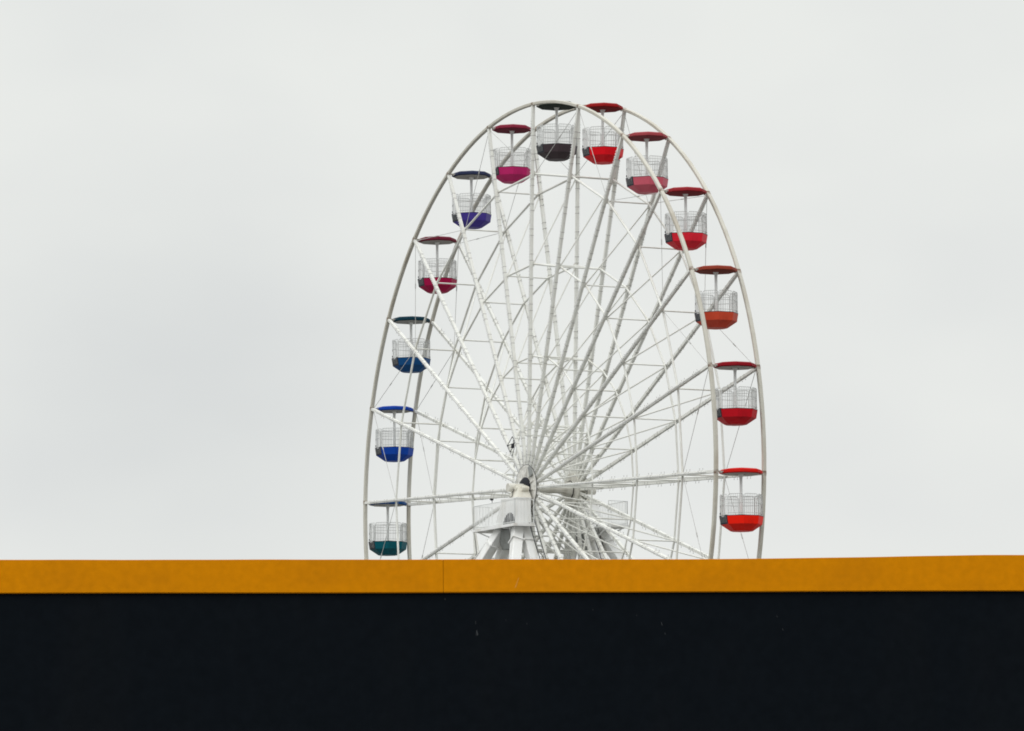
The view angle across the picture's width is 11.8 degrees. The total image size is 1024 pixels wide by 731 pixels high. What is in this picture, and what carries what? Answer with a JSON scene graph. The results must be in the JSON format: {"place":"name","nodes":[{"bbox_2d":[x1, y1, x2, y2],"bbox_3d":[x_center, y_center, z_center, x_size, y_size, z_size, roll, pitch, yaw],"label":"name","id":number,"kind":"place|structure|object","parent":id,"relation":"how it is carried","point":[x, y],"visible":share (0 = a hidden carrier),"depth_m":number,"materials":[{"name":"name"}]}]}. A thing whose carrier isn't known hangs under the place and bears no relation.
{"place":"outdoors","nodes":[
{"label":"outdoors","id":0,"kind":"place"},
{"bbox_2d":[0,555,1023,730],"bbox_3d":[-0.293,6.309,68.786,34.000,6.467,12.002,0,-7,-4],"label":"flat roofed building","id":1,"kind":"structure","parent":0,"point":[916,643],"depth_m":63.11,"materials":[{"name":"black paint"}]},
{"bbox_2d":[0,0,1023,559],"label":"sky","id":2,"kind":"structure","parent":0,"point":[211,211],"materials":[{"name":"white"}]},
{"label":"ground","id":3,"kind":"structure","parent":0,"visible":0},
{"bbox_2d":[472,485,545,558],"bbox_3d":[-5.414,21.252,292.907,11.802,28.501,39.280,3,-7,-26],"label":"support tower","id":4,"kind":"structure","parent":3,"relation":"on","point":[511,533],"depth_m":294.00,"materials":[{"name":"metal"}]},
{"bbox_2d":[363,100,766,559],"bbox_3d":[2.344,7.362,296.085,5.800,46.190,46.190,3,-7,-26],"label":"ferris wheel","id":5,"kind":"object","parent":4,"relation":"on","point":[576,488],"visible":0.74,"depth_m":294.47,"materials":[{"name":"paint"}]},
{"bbox_2d":[369,501,406,555],"bbox_3d":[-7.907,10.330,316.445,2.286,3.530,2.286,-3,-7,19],"label":"gondola","id":6,"kind":"object","parent":5,"relation":"hanging from","point":[388,549],"visible":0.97,"depth_m":315.74,"materials":[{"name":"paint"}]},
{"bbox_2d":[369,523,374,549],"bbox_3d":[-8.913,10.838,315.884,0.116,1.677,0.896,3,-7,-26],"label":"door","id":7,"kind":"structure","parent":6,"relation":"in","point":[371,544],"depth_m":315.79,"materials":[{"name":"white metal"}]},
{"bbox_2d":[375,406,413,461],"bbox_3d":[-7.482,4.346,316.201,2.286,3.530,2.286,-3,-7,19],"label":"gondola","id":8,"kind":"object","parent":5,"relation":"hanging from","point":[391,453],"visible":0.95,"depth_m":315.46,"materials":[{"name":"paint"}]},
{"bbox_2d":[375,428,381,455],"bbox_3d":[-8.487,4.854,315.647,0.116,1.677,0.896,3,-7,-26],"label":"door","id":9,"kind":"structure","parent":8,"relation":"in","point":[378,450],"depth_m":315.64,"materials":[{"name":"white metal"}]},
{"bbox_2d":[391,316,430,372],"bbox_3d":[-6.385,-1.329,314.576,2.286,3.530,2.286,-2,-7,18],"label":"gondola","id":10,"kind":"object","parent":5,"relation":"hanging from","point":[398,362],"visible":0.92,"depth_m":313.82,"materials":[{"name":"paint"}]},
{"bbox_2d":[392,339,398,365],"bbox_3d":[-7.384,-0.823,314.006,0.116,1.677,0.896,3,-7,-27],"label":"door","id":11,"kind":"structure","parent":10,"relation":"in","point":[394,360],"depth_m":313.95,"materials":[{"name":"white metal"}]},
{"bbox_2d":[418,236,456,293],"bbox_3d":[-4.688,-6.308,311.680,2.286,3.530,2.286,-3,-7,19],"label":"gondola","id":12,"kind":"object","parent":5,"relation":"hanging from","point":[426,285],"visible":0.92,"depth_m":310.95,"materials":[{"name":"paint"}]},
{"bbox_2d":[418,260,424,286],"bbox_3d":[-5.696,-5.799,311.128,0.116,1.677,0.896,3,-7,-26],"label":"door","id":13,"kind":"structure","parent":12,"relation":"in","point":[420,281],"depth_m":311.12,"materials":[{"name":"white metal"}]},
{"bbox_2d":[450,261,456,278],"bbox_3d":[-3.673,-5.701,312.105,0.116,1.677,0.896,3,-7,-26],"label":"door","id":14,"kind":"structure","parent":12,"relation":"in","point":[453,261],"depth_m":312.19,"materials":[{"name":"white metal"}]},
{"bbox_2d":[452,171,491,228],"bbox_3d":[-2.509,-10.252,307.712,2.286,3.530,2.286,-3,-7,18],"label":"gondola","id":15,"kind":"object","parent":5,"relation":"hanging from","point":[482,220],"visible":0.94,"depth_m":307.07,"materials":[{"name":"paint"}]},
{"bbox_2d":[452,194,458,221],"bbox_3d":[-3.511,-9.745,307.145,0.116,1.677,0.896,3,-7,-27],"label":"door","id":16,"kind":"structure","parent":15,"relation":"in","point":[454,217],"depth_m":307.12,"materials":[{"name":"white metal"}]},
{"bbox_2d":[492,124,530,183],"bbox_3d":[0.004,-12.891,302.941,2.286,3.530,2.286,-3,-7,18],"label":"gondola","id":17,"kind":"object","parent":5,"relation":"hanging from","point":[510,174],"visible":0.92,"depth_m":302.15,"materials":[{"name":"paint"}]},
{"bbox_2d":[493,148,498,175],"bbox_3d":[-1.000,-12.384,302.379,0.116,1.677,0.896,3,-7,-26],"label":"door","id":18,"kind":"structure","parent":17,"relation":"in","point":[497,167],"depth_m":302.14,"materials":[{"name":"white metal"}]},
{"bbox_2d":[536,101,576,161],"bbox_3d":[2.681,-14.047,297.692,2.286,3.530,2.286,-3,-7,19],"label":"gondola","id":19,"kind":"object","parent":5,"relation":"hanging from","point":[559,152],"visible":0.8,"depth_m":296.92,"materials":[{"name":"paint"}]},
{"bbox_2d":[536,124,543,153],"bbox_3d":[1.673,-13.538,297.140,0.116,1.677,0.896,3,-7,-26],"label":"door","id":20,"kind":"structure","parent":19,"relation":"in","point":[540,149],"depth_m":297.02,"materials":[{"name":"white metal"}]},
{"bbox_2d":[582,102,623,164],"bbox_3d":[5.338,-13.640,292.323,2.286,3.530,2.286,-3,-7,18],"label":"gondola","id":21,"kind":"object","parent":5,"relation":"hanging from","point":[603,154],"visible":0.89,"depth_m":291.56,"materials":[{"name":"paint"}]},
{"bbox_2d":[582,127,589,156],"bbox_3d":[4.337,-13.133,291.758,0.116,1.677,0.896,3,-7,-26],"label":"door","id":22,"kind":"structure","parent":21,"relation":"in","point":[586,152],"depth_m":291.78,"materials":[{"name":"white metal"}]},
{"bbox_2d":[626,131,667,194],"bbox_3d":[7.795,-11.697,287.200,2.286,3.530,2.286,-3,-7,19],"label":"gondola","id":23,"kind":"object","parent":5,"relation":"hanging from","point":[642,185],"visible":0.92,"depth_m":286.48,"materials":[{"name":"paint"}]},
{"bbox_2d":[626,156,633,186],"bbox_3d":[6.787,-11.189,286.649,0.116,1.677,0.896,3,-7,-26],"label":"door","id":24,"kind":"structure","parent":23,"relation":"in","point":[629,181],"depth_m":286.55,"materials":[{"name":"white metal"}]},
{"bbox_2d":[660,159,666,177],"bbox_3d":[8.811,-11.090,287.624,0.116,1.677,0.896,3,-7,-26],"label":"door","id":25,"kind":"structure","parent":23,"relation":"in","point":[665,162],"depth_m":287.88,"materials":[{"name":"white metal"}]},
{"bbox_2d":[664,187,707,250],"bbox_3d":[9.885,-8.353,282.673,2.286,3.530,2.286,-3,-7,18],"label":"gondola","id":26,"kind":"object","parent":5,"relation":"hanging from","point":[695,240],"visible":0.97,"depth_m":281.97,"materials":[{"name":"paint"}]},
{"bbox_2d":[664,213,672,242],"bbox_3d":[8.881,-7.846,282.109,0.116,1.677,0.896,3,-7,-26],"label":"door","id":27,"kind":"structure","parent":26,"relation":"in","point":[668,237],"depth_m":281.97,"materials":[{"name":"white metal"}]},
{"bbox_2d":[699,215,707,234],"bbox_3d":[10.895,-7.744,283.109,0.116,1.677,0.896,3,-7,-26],"label":"door","id":28,"kind":"structure","parent":26,"relation":"in","point":[701,215],"depth_m":283.39,"materials":[{"name":"white metal"}]},
{"bbox_2d":[694,265,737,329],"bbox_3d":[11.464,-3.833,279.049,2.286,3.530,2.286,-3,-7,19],"label":"gondola","id":29,"kind":"object","parent":5,"relation":"hanging from","point":[715,318],"visible":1,"depth_m":278.31,"materials":[{"name":"paint"}]},
{"bbox_2d":[694,291,702,321],"bbox_3d":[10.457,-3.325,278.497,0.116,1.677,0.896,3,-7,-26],"label":"door","id":30,"kind":"structure","parent":29,"relation":"in","point":[697,315],"depth_m":278.41,"materials":[{"name":"white metal"}]},
{"bbox_2d":[731,294,736,312],"bbox_3d":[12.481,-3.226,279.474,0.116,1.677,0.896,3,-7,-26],"label":"door","id":31,"kind":"structure","parent":29,"relation":"in","point":[735,305],"depth_m":279.30,"materials":[{"name":"white metal"}]},
{"bbox_2d":[713,361,756,425],"bbox_3d":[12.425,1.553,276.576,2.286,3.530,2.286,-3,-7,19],"label":"gondola","id":32,"kind":"object","parent":5,"relation":"hanging from","point":[733,415],"visible":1,"depth_m":275.79,"materials":[{"name":"paint"}]},
{"bbox_2d":[715,387,721,417],"bbox_3d":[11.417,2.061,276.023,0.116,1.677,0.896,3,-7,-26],"label":"door","id":33,"kind":"structure","parent":32,"relation":"in","point":[719,414],"depth_m":275.78,"materials":[{"name":"white metal"}]},
{"bbox_2d":[719,468,763,531],"bbox_3d":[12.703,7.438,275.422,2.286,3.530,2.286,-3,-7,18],"label":"gondola","id":34,"kind":"object","parent":5,"relation":"hanging from","point":[741,521],"visible":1,"depth_m":274.64,"materials":[{"name":"paint"}]},
{"bbox_2d":[719,494,727,524],"bbox_3d":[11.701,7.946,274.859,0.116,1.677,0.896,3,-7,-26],"label":"door","id":35,"kind":"structure","parent":34,"relation":"in","point":[723,519],"depth_m":274.63,"materials":[{"name":"white metal"}]},
{"bbox_2d":[564,499,628,558],"bbox_3d":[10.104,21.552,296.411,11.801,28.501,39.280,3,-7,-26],"label":"support tower","id":36,"kind":"structure","parent":3,"relation":"on","point":[602,534],"depth_m":295.55,"materials":[{"name":"metal"}]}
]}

